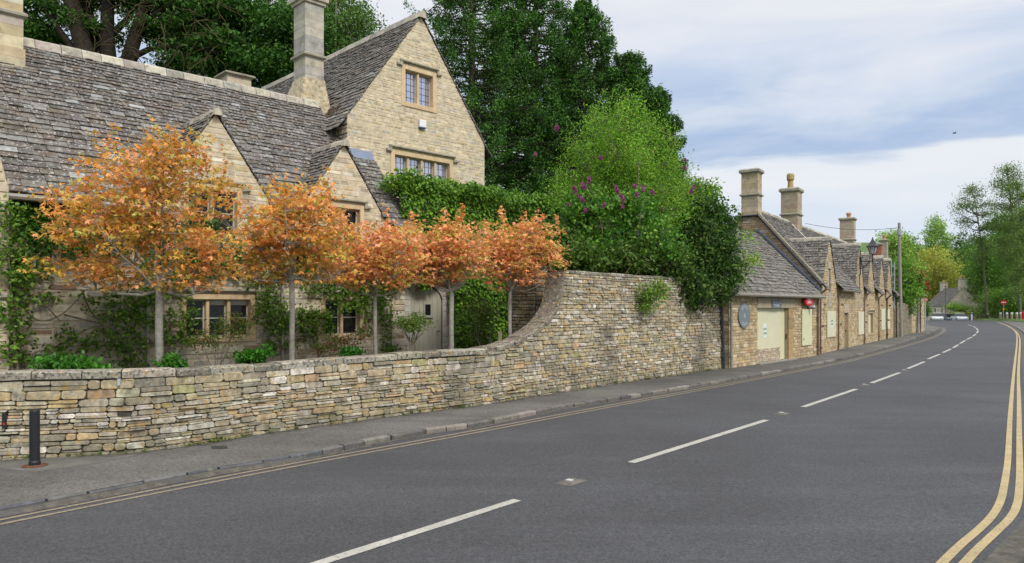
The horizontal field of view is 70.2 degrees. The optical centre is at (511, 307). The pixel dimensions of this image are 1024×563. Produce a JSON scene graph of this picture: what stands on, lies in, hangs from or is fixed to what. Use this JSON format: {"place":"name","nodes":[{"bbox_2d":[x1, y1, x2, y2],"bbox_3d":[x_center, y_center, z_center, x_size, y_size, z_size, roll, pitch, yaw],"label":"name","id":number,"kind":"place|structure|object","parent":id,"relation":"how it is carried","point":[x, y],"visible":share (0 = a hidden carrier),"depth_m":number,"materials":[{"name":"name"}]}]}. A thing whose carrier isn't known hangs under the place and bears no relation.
{"place":"outdoors","nodes":[
{"label":"outdoors","id":0,"kind":"place"},
{"bbox_2d":[0,325,936,505],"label":"pavement","id":1,"kind":"structure","parent":0,"point":[14,485],"depth_m":10.28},
{"bbox_2d":[0,453,137,471],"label":"concrete apron","id":2,"kind":"object","parent":1,"relation":"on","point":[58,462],"visible":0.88,"depth_m":8.87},
{"bbox_2d":[21,409,47,467],"bbox_3d":[-5.696,1.548,8.686,0.270,0.679,0.270,0,0,0],"label":"bollard","id":3,"kind":"object","parent":2,"relation":"on","point":[34,440],"visible":1,"depth_m":8.64,"materials":[{"name":"metal"}]},
{"bbox_2d":[0,369,720,461],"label":"grit strip","id":4,"kind":"object","parent":1,"relation":"on","point":[108,455],"visible":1,"depth_m":11.32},
{"bbox_2d":[10,368,719,459],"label":"weeds","id":5,"kind":"object","parent":1,"relation":"on","point":[198,443],"visible":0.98,"depth_m":10.46,"materials":[{"name":"green plant"}]},
{"bbox_2d":[724,227,825,367],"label":"village shop","id":6,"kind":"structure","parent":1,"relation":"on","point":[788,330],"depth_m":25.99,"materials":[{"name":"stone"},{"name":"slate"},{"name":"metal"}]},
{"bbox_2d":[721,298,725,368],"bbox_3d":[6.535,0.770,22.555,0.152,2.243,0.123,0,0,22],"label":"drain pipe","id":7,"kind":"object","parent":6,"relation":"attached to","point":[722,335],"visible":0.89,"depth_m":22.52,"materials":[{"name":"metal"}]},
{"bbox_2d":[738,303,749,327],"bbox_3d":[7.466,0.258,23.404,0.044,0.800,0.880,0,0,41],"label":"oval sign","id":8,"kind":"object","parent":6,"relation":"attached to","point":[744,315],"visible":1,"depth_m":23.37,"materials":[{"name":"metal"}]},
{"bbox_2d":[771,300,780,307],"bbox_3d":[9.232,-0.121,25.398,0.023,0.270,0.860,0,0,41],"label":"shop sign","id":9,"kind":"object","parent":6,"relation":"attached to","point":[775,303],"visible":1,"depth_m":25.33,"materials":[{"name":"paint"}]},
{"bbox_2d":[780,308,786,358],"bbox_3d":[9.760,0.955,26.228,0.120,1.870,0.547,0,0,41],"label":"door","id":10,"kind":"structure","parent":6,"relation":"in","point":[783,311],"depth_m":26.31,"materials":[{"name":"paint"}]},
{"bbox_2d":[804,298,812,305],"bbox_3d":[11.200,-0.243,27.497,0.076,0.330,0.840,0,0,41],"label":"post office sign","id":11,"kind":"object","parent":6,"relation":"attached to","point":[808,301],"visible":0.98,"depth_m":27.40,"materials":[{"name":"paint"}]},
{"bbox_2d":[732,168,845,353],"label":"terrace cottage","id":12,"kind":"structure","parent":1,"relation":"on","point":[811,258],"depth_m":31.11,"materials":[{"name":"stone"},{"name":"slate"},{"name":"metal"}]},
{"bbox_2d":[775,173,868,348],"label":"terrace cottage","id":13,"kind":"structure","parent":1,"relation":"on","point":[850,280],"depth_m":36.33,"materials":[{"name":"stone"},{"name":"slate"}]},
{"bbox_2d":[859,237,878,274],"bbox_3d":[18.024,-2.600,36.632,0.776,1.900,0.672,0,0,0],"label":"street lamp","id":14,"kind":"object","parent":13,"relation":"attached to","point":[872,246],"visible":1,"depth_m":36.55,"materials":[{"name":"metal"}]},
{"bbox_2d":[809,228,883,342],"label":"terrace cottage","id":15,"kind":"structure","parent":1,"relation":"on","point":[872,315],"depth_m":39.91,"materials":[{"name":"stone"},{"name":"slate"}]},
{"bbox_2d":[867,310,874,335],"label":"window","id":16,"kind":"structure","parent":15,"relation":"in","point":[872,313],"depth_m":40.37,"materials":[{"name":"paint"}]},
{"bbox_2d":[828,235,891,339],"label":"terrace cottage","id":17,"kind":"structure","parent":1,"relation":"on","point":[878,270],"depth_m":42.82,"materials":[{"name":"limestone"},{"name":"stone roof tiles"},{"name":"glass"}]},
{"bbox_2d":[829,213,900,337],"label":"terrace cottage","id":18,"kind":"structure","parent":1,"relation":"on","point":[847,224],"depth_m":46.36,"materials":[{"name":"stone"},{"name":"slate"}]},
{"bbox_2d":[891,259,894,308],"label":"aerial mast","id":19,"kind":"object","parent":18,"relation":"attached to","point":[894,279],"visible":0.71,"depth_m":46.47,"materials":[{"name":"metal"}]},
{"bbox_2d":[897,223,902,336],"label":"telegraph pole","id":20,"kind":"object","parent":1,"relation":"on","point":[900,283],"visible":0.99,"depth_m":47.25,"materials":[{"name":"wood"}]},
{"bbox_2d":[893,302,911,336],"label":"yard wall","id":21,"kind":"structure","parent":1,"relation":"on","point":[907,325],"depth_m":49.17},
{"bbox_2d":[911,293,925,332],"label":"roadside outbuilding","id":22,"kind":"structure","parent":1,"relation":"on","point":[914,324],"depth_m":55.95,"materials":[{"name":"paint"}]},
{"bbox_2d":[0,320,1023,562],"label":"road","id":23,"kind":"structure","parent":0,"point":[905,466],"depth_m":7.81,"materials":[{"name":"asphalt"}]},
{"bbox_2d":[0,328,939,516],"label":"gutter strip","id":24,"kind":"object","parent":23,"relation":"on","point":[57,503],"visible":0.83,"depth_m":8.39,"materials":[{"name":"asphalt"}]},
{"bbox_2d":[0,327,943,519],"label":"road marking","id":25,"kind":"object","parent":23,"relation":"on","point":[368,449],"visible":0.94,"depth_m":9.45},
{"bbox_2d":[0,327,945,524],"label":"road marking","id":26,"kind":"object","parent":23,"relation":"on","point":[369,452],"visible":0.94,"depth_m":9.27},
{"bbox_2d":[556,478,586,485],"bbox_3d":[0.662,1.932,8.140,0.207,0.032,0.338,0,0,39],"label":"reflective road stud","id":27,"kind":"object","parent":23,"relation":"on","point":[570,481],"visible":1,"depth_m":8.08,"materials":[{"name":"paint"}]},
{"bbox_2d":[311,325,978,562],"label":"road marking","id":28,"kind":"object","parent":23,"relation":"on","point":[398,537],"visible":0.91,"depth_m":6.91,"materials":[{"name":"paint"}]},
{"bbox_2d":[936,322,1017,562],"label":"road marking","id":29,"kind":"object","parent":23,"relation":"on","point":[949,555],"visible":0.94,"depth_m":7.62,"materials":[{"name":"paint"}]},
{"bbox_2d":[959,322,1023,562],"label":"road marking","id":30,"kind":"object","parent":23,"relation":"on","point":[971,555],"visible":0.94,"depth_m":7.62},
{"bbox_2d":[983,322,1023,562],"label":"sidewalk","id":31,"kind":"structure","parent":23,"relation":"on","point":[1009,548],"depth_m":5.91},
{"bbox_2d":[25,0,1023,246],"label":"sky","id":32,"kind":"structure","parent":0,"point":[863,101],"materials":[{"name":"white"}]},
{"bbox_2d":[45,242,1023,500],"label":"ground","id":33,"kind":"structure","parent":0,"point":[863,246],"depth_m":467.55,"materials":[{"name":"green plant"}]},
{"bbox_2d":[23,0,344,85],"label":"cedar tree","id":34,"kind":"object","parent":33,"relation":"on","point":[203,29],"visible":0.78,"depth_m":29.94,"materials":[{"name":"plant"}]},
{"bbox_2d":[159,0,332,88],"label":"conifer tree","id":35,"kind":"object","parent":33,"relation":"on","point":[255,83],"visible":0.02,"depth_m":30.77,"materials":[{"name":"green plant"}]},
{"bbox_2d":[324,0,389,53],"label":"holm oak","id":36,"kind":"object","parent":33,"relation":"on","point":[362,22],"visible":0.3,"depth_m":34.20,"materials":[{"name":"green plant"}]},
{"bbox_2d":[0,270,721,459],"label":"dry stone wall","id":37,"kind":"structure","parent":33,"relation":"on","point":[581,330],"depth_m":12.35,"materials":[{"name":"stone"}]},
{"bbox_2d":[2,412,7,427],"bbox_3d":[-6.308,1.400,9.057,0.050,0.190,0.059,0,0,-14],"label":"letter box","id":38,"kind":"object","parent":37,"relation":"attached to","point":[4,419],"visible":1,"depth_m":9.04,"materials":[{"name":"metal"}]},
{"bbox_2d":[635,274,677,316],"bbox_3d":[3.664,-0.324,18.962,1.039,1.124,1.099,0,0,40],"label":"hanging spray","id":39,"kind":"object","parent":37,"relation":"attached to","point":[653,292],"visible":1,"depth_m":18.85,"materials":[{"name":"green plant"}]},
{"bbox_2d":[0,325,938,510],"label":"kerb","id":40,"kind":"structure","parent":33,"relation":"on","point":[358,443],"depth_m":11.41,"materials":[{"name":"stone"}]},
{"bbox_2d":[403,0,575,197],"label":"conifer tree","id":41,"kind":"object","parent":33,"relation":"on","point":[452,51],"visible":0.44,"depth_m":33.70,"materials":[{"name":"green plant"}]},
{"bbox_2d":[462,8,575,192],"bbox_3d":[-0.292,-7.274,40.215,11.416,18.449,10.800,0,0,0],"label":"conifer tree","id":42,"kind":"object","parent":33,"relation":"on","point":[539,54],"visible":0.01,"depth_m":39.28,"materials":[{"name":"green plant"}]},
{"bbox_2d":[467,0,619,271],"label":"conifer tree","id":43,"kind":"object","parent":33,"relation":"on","point":[535,40],"visible":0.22,"depth_m":35.49,"materials":[{"name":"green plant"}]},
{"bbox_2d":[501,0,660,271],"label":"conifer tree","id":44,"kind":"object","parent":33,"relation":"on","point":[573,49],"visible":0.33,"depth_m":34.10,"materials":[{"name":"green plant"}]},
{"bbox_2d":[572,49,686,274],"bbox_3d":[5.146,-5.045,34.164,7.007,13.989,6.806,0,0,-33],"label":"conifer tree","id":45,"kind":"object","parent":33,"relation":"on","point":[630,63],"visible":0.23,"depth_m":33.31,"materials":[{"name":"green plant"}]},
{"bbox_2d":[616,83,689,273],"bbox_3d":[6.798,-4.270,34.096,5.050,12.439,4.480,0,0,0],"label":"conifer tree","id":46,"kind":"object","parent":33,"relation":"on","point":[664,111],"visible":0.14,"depth_m":33.54,"materials":[{"name":"green plant"}]},
{"bbox_2d":[651,174,725,246],"bbox_3d":[5.386,-1.346,23.083,2.691,5.860,3.052,0,0,44],"label":"hawthorn bush","id":47,"kind":"object","parent":33,"relation":"on","point":[701,192],"visible":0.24,"depth_m":22.75,"materials":[{"name":"green plant"}]},
{"bbox_2d":[641,193,752,314],"bbox_3d":[5.394,-1.015,22.270,4.874,5.202,3.326,0,0,-40],"label":"evergreen bush","id":48,"kind":"object","parent":33,"relation":"on","point":[715,270],"visible":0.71,"depth_m":21.71,"materials":[{"name":"green plant"}]},
{"bbox_2d":[736,228,766,291],"bbox_3d":[7.506,-0.495,23.739,1.339,4.122,1.790,0,0,0],"label":"shoot spray","id":49,"kind":"object","parent":33,"relation":"on","point":[751,255],"visible":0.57,"depth_m":23.38,"materials":[{"name":"green plant"}]},
{"bbox_2d":[873,235,898,305],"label":"red chimney house","id":50,"kind":"structure","parent":33,"relation":"on","point":[882,249],"depth_m":59.85,"materials":[{"name":"stone"}]},
{"bbox_2d":[875,227,932,278],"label":"lime tree","id":51,"kind":"object","parent":33,"relation":"on","point":[906,252],"visible":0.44,"depth_m":113.23,"materials":[{"name":"green plant"}]},
{"bbox_2d":[890,256,930,315],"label":"yard tree","id":52,"kind":"object","parent":33,"relation":"on","point":[912,290],"visible":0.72,"depth_m":51.89,"materials":[{"name":"green plant"}]},
{"bbox_2d":[907,235,923,263],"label":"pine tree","id":53,"kind":"object","parent":33,"relation":"on","point":[915,246],"visible":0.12,"depth_m":228.09,"materials":[{"name":"green plant"}]},
{"bbox_2d":[909,265,931,332],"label":"tree","id":54,"kind":"object","parent":33,"relation":"on","point":[918,319],"visible":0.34,"depth_m":54.90,"materials":[{"name":"green plant"}]},
{"bbox_2d":[924,303,932,325],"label":"clipped bush","id":55,"kind":"object","parent":33,"relation":"on","point":[928,311],"visible":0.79,"depth_m":74.85,"materials":[{"name":"green plant"}]},
{"bbox_2d":[911,245,963,303],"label":"willow tree","id":56,"kind":"object","parent":33,"relation":"on","point":[939,268],"visible":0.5,"depth_m":147.48,"materials":[{"name":"green plant"}]},
{"bbox_2d":[918,212,957,263],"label":"lime tree","id":57,"kind":"object","parent":33,"relation":"on","point":[945,239],"visible":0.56,"depth_m":184.15,"materials":[{"name":"green plant"}]},
{"bbox_2d":[926,276,980,319],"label":"distant cottage","id":58,"kind":"structure","parent":33,"relation":"on","point":[959,294],"depth_m":130.40,"materials":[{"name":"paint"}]},
{"bbox_2d":[941,301,971,312],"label":"garden bush","id":59,"kind":"object","parent":33,"relation":"on","point":[959,307],"visible":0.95,"depth_m":124.54,"materials":[{"name":"green plant"}]},
{"bbox_2d":[948,236,978,289],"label":"broadleaf tree","id":60,"kind":"object","parent":33,"relation":"on","point":[961,257],"visible":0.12,"depth_m":165.21,"materials":[{"name":"green plant"}]},
{"bbox_2d":[958,260,982,294],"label":"broadleaf tree","id":61,"kind":"object","parent":33,"relation":"on","point":[970,285],"visible":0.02,"depth_m":141.72,"materials":[{"name":"green plant"}]},
{"bbox_2d":[952,312,1013,319],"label":"yellow hedge","id":62,"kind":"object","parent":33,"relation":"on","point":[975,316],"visible":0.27,"depth_m":121.85,"materials":[{"name":"green plant"}]},
{"bbox_2d":[959,232,1012,316],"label":"broadleaf tree","id":63,"kind":"object","parent":33,"relation":"on","point":[978,270],"visible":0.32,"depth_m":128.00,"materials":[{"name":"green plant"}]},
{"bbox_2d":[969,284,1004,317],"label":"broadleaf tree","id":64,"kind":"object","parent":33,"relation":"on","point":[982,306],"visible":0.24,"depth_m":120.12,"materials":[{"name":"green plant"}]},
{"bbox_2d":[964,201,1022,277],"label":"broadleaf tree","id":65,"kind":"object","parent":33,"relation":"on","point":[991,235],"visible":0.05,"depth_m":135.30,"materials":[{"name":"green plant"}]},
{"bbox_2d":[981,222,1023,307],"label":"broadleaf tree","id":66,"kind":"object","parent":33,"relation":"on","point":[995,270],"visible":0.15,"depth_m":119.49,"materials":[{"name":"green plant"}]},
{"bbox_2d":[984,285,1023,318],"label":"broadleaf tree","id":67,"kind":"object","parent":33,"relation":"on","point":[1011,305],"visible":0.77,"depth_m":113.46,"materials":[{"name":"green plant"}]},
{"bbox_2d":[1000,175,1023,301],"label":"alder tree","id":68,"kind":"object","parent":33,"relation":"on","point":[1019,250],"visible":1,"depth_m":104.09,"materials":[{"name":"green plant"}]},
{"bbox_2d":[947,231,978,267],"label":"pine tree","id":69,"kind":"object","parent":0,"point":[959,240],"visible":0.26,"depth_m":175.00,"materials":[{"name":"green plant"}]},
{"bbox_2d":[973,318,1023,320],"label":"grass bank","id":70,"kind":"structure","parent":0,"point":[996,319],"depth_m":108.11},
{"bbox_2d":[946,181,1004,314],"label":"alder tree","id":71,"kind":"object","parent":70,"relation":"on","point":[966,206],"visible":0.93,"depth_m":111.95,"materials":[{"name":"green plant"}]},
{"bbox_2d":[979,160,1023,312],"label":"alder tree","id":72,"kind":"object","parent":70,"relation":"on","point":[1002,240],"visible":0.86,"depth_m":107.41,"materials":[{"name":"green plant"}]},
{"bbox_2d":[1006,322,1023,329],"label":"pavement","id":73,"kind":"structure","parent":0,"point":[1020,325],"depth_m":81.15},
{"label":"garden soil","id":74,"kind":"structure","parent":0,"visible":0},
{"bbox_2d":[0,158,8,370],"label":"projecting wing","id":75,"kind":"structure","parent":74,"relation":"on","point":[4,190],"depth_m":11.41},
{"bbox_2d":[0,192,40,369],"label":"creeper","id":76,"kind":"object","parent":75,"relation":"attached to","point":[10,269],"visible":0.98,"depth_m":11.35,"materials":[{"name":"green plant"}]},
{"bbox_2d":[27,350,117,369],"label":"plant","id":77,"kind":"object","parent":74,"relation":"on","point":[53,360],"visible":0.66,"depth_m":10.27,"materials":[{"name":"green plant"}]},
{"bbox_2d":[13,115,266,367],"bbox_3d":[-5.760,-0.732,11.381,3.699,4.525,2.513,0,0,0],"label":"maple tree","id":78,"kind":"object","parent":74,"relation":"on","point":[111,231],"visible":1,"depth_m":11.21,"materials":[{"name":"orange plant"}]},
{"bbox_2d":[150,350,189,367],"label":"plant","id":79,"kind":"object","parent":74,"relation":"on","point":[172,360],"visible":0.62,"depth_m":11.32,"materials":[{"name":"green plant"}]},
{"bbox_2d":[0,0,413,369],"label":"stone cottage","id":80,"kind":"structure","parent":74,"relation":"on","point":[56,100],"depth_m":14.76,"materials":[{"name":"stone"},{"name":"slate"},{"name":"glass"}]},
{"bbox_2d":[8,280,206,368],"bbox_3d":[-7.184,0.333,13.033,3.486,1.792,0.346,0,0,-44],"label":"climbing rose","id":81,"kind":"object","parent":80,"relation":"attached to","point":[123,314],"visible":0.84,"depth_m":13.10,"materials":[{"name":"green plant"}]},
{"bbox_2d":[8,186,250,367],"bbox_3d":[-6.889,-0.543,13.320,4.577,3.100,0.333,0,0,-44],"label":"ivy plant","id":82,"kind":"object","parent":80,"relation":"attached to","point":[34,223],"visible":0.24,"depth_m":12.34,"materials":[{"name":"green plant"}]},
{"bbox_2d":[179,175,250,240],"bbox_3d":[-5.983,-1.955,14.505,1.480,1.190,0.340,0,0,-44],"label":"window","id":83,"kind":"structure","parent":80,"relation":"in","point":[222,210],"depth_m":14.70,"materials":[{"name":"paint"}]},
{"bbox_2d":[173,288,263,342],"bbox_3d":[-5.897,0.155,14.589,1.800,1.070,0.340,0,0,-44],"label":"window","id":84,"kind":"structure","parent":80,"relation":"in","point":[213,306],"depth_m":14.64,"materials":[{"name":"paint"}]},
{"bbox_2d":[225,225,416,302],"bbox_3d":[-3.963,-0.956,16.157,4.933,1.709,0.331,0,0,-44],"label":"ivy plant","id":85,"kind":"object","parent":80,"relation":"attached to","point":[368,297],"visible":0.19,"depth_m":15.69,"materials":[{"name":"green plant"}]},
{"bbox_2d":[249,277,401,362],"bbox_3d":[-3.981,0.254,16.143,3.788,2.132,0.342,0,0,-44],"label":"climbing rose","id":86,"kind":"object","parent":80,"relation":"attached to","point":[308,315],"visible":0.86,"depth_m":15.81,"materials":[{"name":"green plant"}]},
{"bbox_2d":[315,290,370,339],"bbox_3d":[-3.883,0.165,16.541,1.410,1.110,0.340,0,0,-44],"label":"window","id":87,"kind":"structure","parent":80,"relation":"in","point":[352,321],"depth_m":16.54,"materials":[{"name":"paint"}]},
{"bbox_2d":[321,196,370,249],"bbox_3d":[-3.865,-1.880,16.558,1.360,1.180,0.340,0,0,-44],"label":"window","id":88,"kind":"structure","parent":80,"relation":"in","point":[359,209],"depth_m":16.75,"materials":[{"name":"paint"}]},
{"bbox_2d":[182,311,255,365],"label":"rose bush","id":89,"kind":"object","parent":74,"relation":"on","point":[212,337],"visible":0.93,"depth_m":13.34,"materials":[{"name":"green plant"}]},
{"bbox_2d":[226,343,275,363],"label":"plant","id":90,"kind":"object","parent":74,"relation":"on","point":[259,354],"visible":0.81,"depth_m":12.68,"materials":[{"name":"green plant"}]},
{"bbox_2d":[216,165,366,359],"bbox_3d":[-3.887,-0.525,12.866,2.645,4.114,2.172,0,0,0],"label":"maple tree","id":91,"kind":"object","parent":74,"relation":"on","point":[287,230],"visible":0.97,"depth_m":12.72,"materials":[{"name":"orange plant"}]},
{"bbox_2d":[295,322,380,358],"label":"rose bush","id":92,"kind":"object","parent":74,"relation":"on","point":[319,349],"visible":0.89,"depth_m":15.01,"materials":[{"name":"green plant"}]},
{"bbox_2d":[336,344,367,356],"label":"plant","id":93,"kind":"object","parent":74,"relation":"on","point":[349,351],"visible":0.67,"depth_m":14.42,"materials":[{"name":"green plant"}]},
{"bbox_2d":[305,201,434,354],"bbox_3d":[-2.768,-0.243,14.123,2.534,3.548,2.206,0,0,0],"label":"maple tree","id":94,"kind":"object","parent":74,"relation":"on","point":[386,248],"visible":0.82,"depth_m":13.89,"materials":[{"name":"orange plant"}]},
{"bbox_2d":[261,0,491,217],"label":"gabled house","id":95,"kind":"structure","parent":74,"relation":"on","point":[379,94],"depth_m":19.77,"materials":[{"name":"stone"}]},
{"bbox_2d":[397,58,441,113],"bbox_3d":[-2.592,-6.030,19.951,1.490,1.240,0.340,0,0,-44],"label":"window","id":96,"kind":"structure","parent":95,"relation":"in","point":[418,86],"depth_m":19.94,"materials":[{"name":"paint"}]},
{"bbox_2d":[419,119,425,128],"bbox_3d":[-2.446,-5.012,19.905,0.220,0.230,0.070,0,0,-44],"label":"alarm box","id":97,"kind":"object","parent":95,"relation":"attached to","point":[422,124],"visible":1,"depth_m":19.86,"materials":[{"name":"paint"}]},
{"bbox_2d":[386,144,458,191],"bbox_3d":[-2.499,-3.690,20.041,2.430,1.240,0.340,0,0,-44],"label":"window","id":98,"kind":"structure","parent":95,"relation":"in","point":[431,165],"depth_m":20.01,"materials":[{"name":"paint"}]},
{"bbox_2d":[390,309,437,350],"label":"pale shrub","id":99,"kind":"object","parent":74,"relation":"on","point":[411,324],"visible":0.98,"depth_m":15.66,"materials":[{"name":"green plant"}]},
{"bbox_2d":[397,203,510,348],"bbox_3d":[-1.383,-0.344,15.543,2.734,3.750,2.220,0,0,0],"label":"maple tree","id":100,"kind":"object","parent":74,"relation":"on","point":[444,261],"visible":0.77,"depth_m":15.28,"materials":[{"name":"orange plant"}]},
{"bbox_2d":[375,166,584,350],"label":"ivy clad wall","id":101,"kind":"structure","parent":74,"relation":"on","point":[428,198],"depth_m":18.67,"materials":[{"name":"leaf"},{"name":"stone"}]},
{"bbox_2d":[411,288,440,350],"bbox_3d":[-2.172,0.515,18.317,0.994,2.070,0.152,0,0,-44],"label":"door","id":102,"kind":"structure","parent":101,"relation":"in","point":[429,301],"depth_m":18.35,"materials":[{"name":"paint"}]},
{"bbox_2d":[461,295,504,346],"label":"holly bush","id":103,"kind":"object","parent":74,"relation":"on","point":[480,332],"visible":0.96,"depth_m":17.76,"materials":[{"name":"green plant"}]},
{"bbox_2d":[462,206,572,335],"bbox_3d":[0.095,-0.428,16.740,2.752,3.918,2.214,0,0,0],"label":"maple tree","id":104,"kind":"object","parent":74,"relation":"on","point":[527,246],"visible":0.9,"depth_m":16.46,"materials":[{"name":"orange plant"}]},
{"bbox_2d":[511,270,546,333],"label":"cross wall","id":105,"kind":"structure","parent":74,"relation":"on","point":[525,306],"depth_m":17.62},
{"bbox_2d":[534,125,695,275],"bbox_3d":[2.937,-1.858,20.174,4.698,6.822,2.455,0,0,0],"label":"lilac bush","id":106,"kind":"object","parent":74,"relation":"on","point":[582,206],"visible":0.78,"depth_m":19.90,"materials":[{"name":"green plant"}]},
{"bbox_2d":[536,207,700,284],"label":"woody undergrowth","id":107,"kind":"object","parent":74,"relation":"on","point":[623,256],"visible":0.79,"depth_m":19.34,"materials":[{"name":"green plant"}]},
{"bbox_2d":[542,75,699,274],"bbox_3d":[3.147,-2.636,21.605,4.793,8.381,3.403,0,0,0],"label":"willow bush","id":108,"kind":"object","parent":74,"relation":"on","point":[630,171],"visible":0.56,"depth_m":21.26,"materials":[{"name":"green plant"}]},
{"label":"car park","id":109,"kind":"structure","parent":0,"visible":0},
{"bbox_2d":[930,313,943,319],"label":"parked car","id":110,"kind":"object","parent":109,"relation":"on","point":[936,316],"visible":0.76,"depth_m":119.83,"materials":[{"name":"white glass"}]},
{"bbox_2d":[950,313,968,319],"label":"parked car","id":111,"kind":"object","parent":109,"relation":"on","point":[958,316],"visible":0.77,"depth_m":121.18,"materials":[{"name":"silver glass"}]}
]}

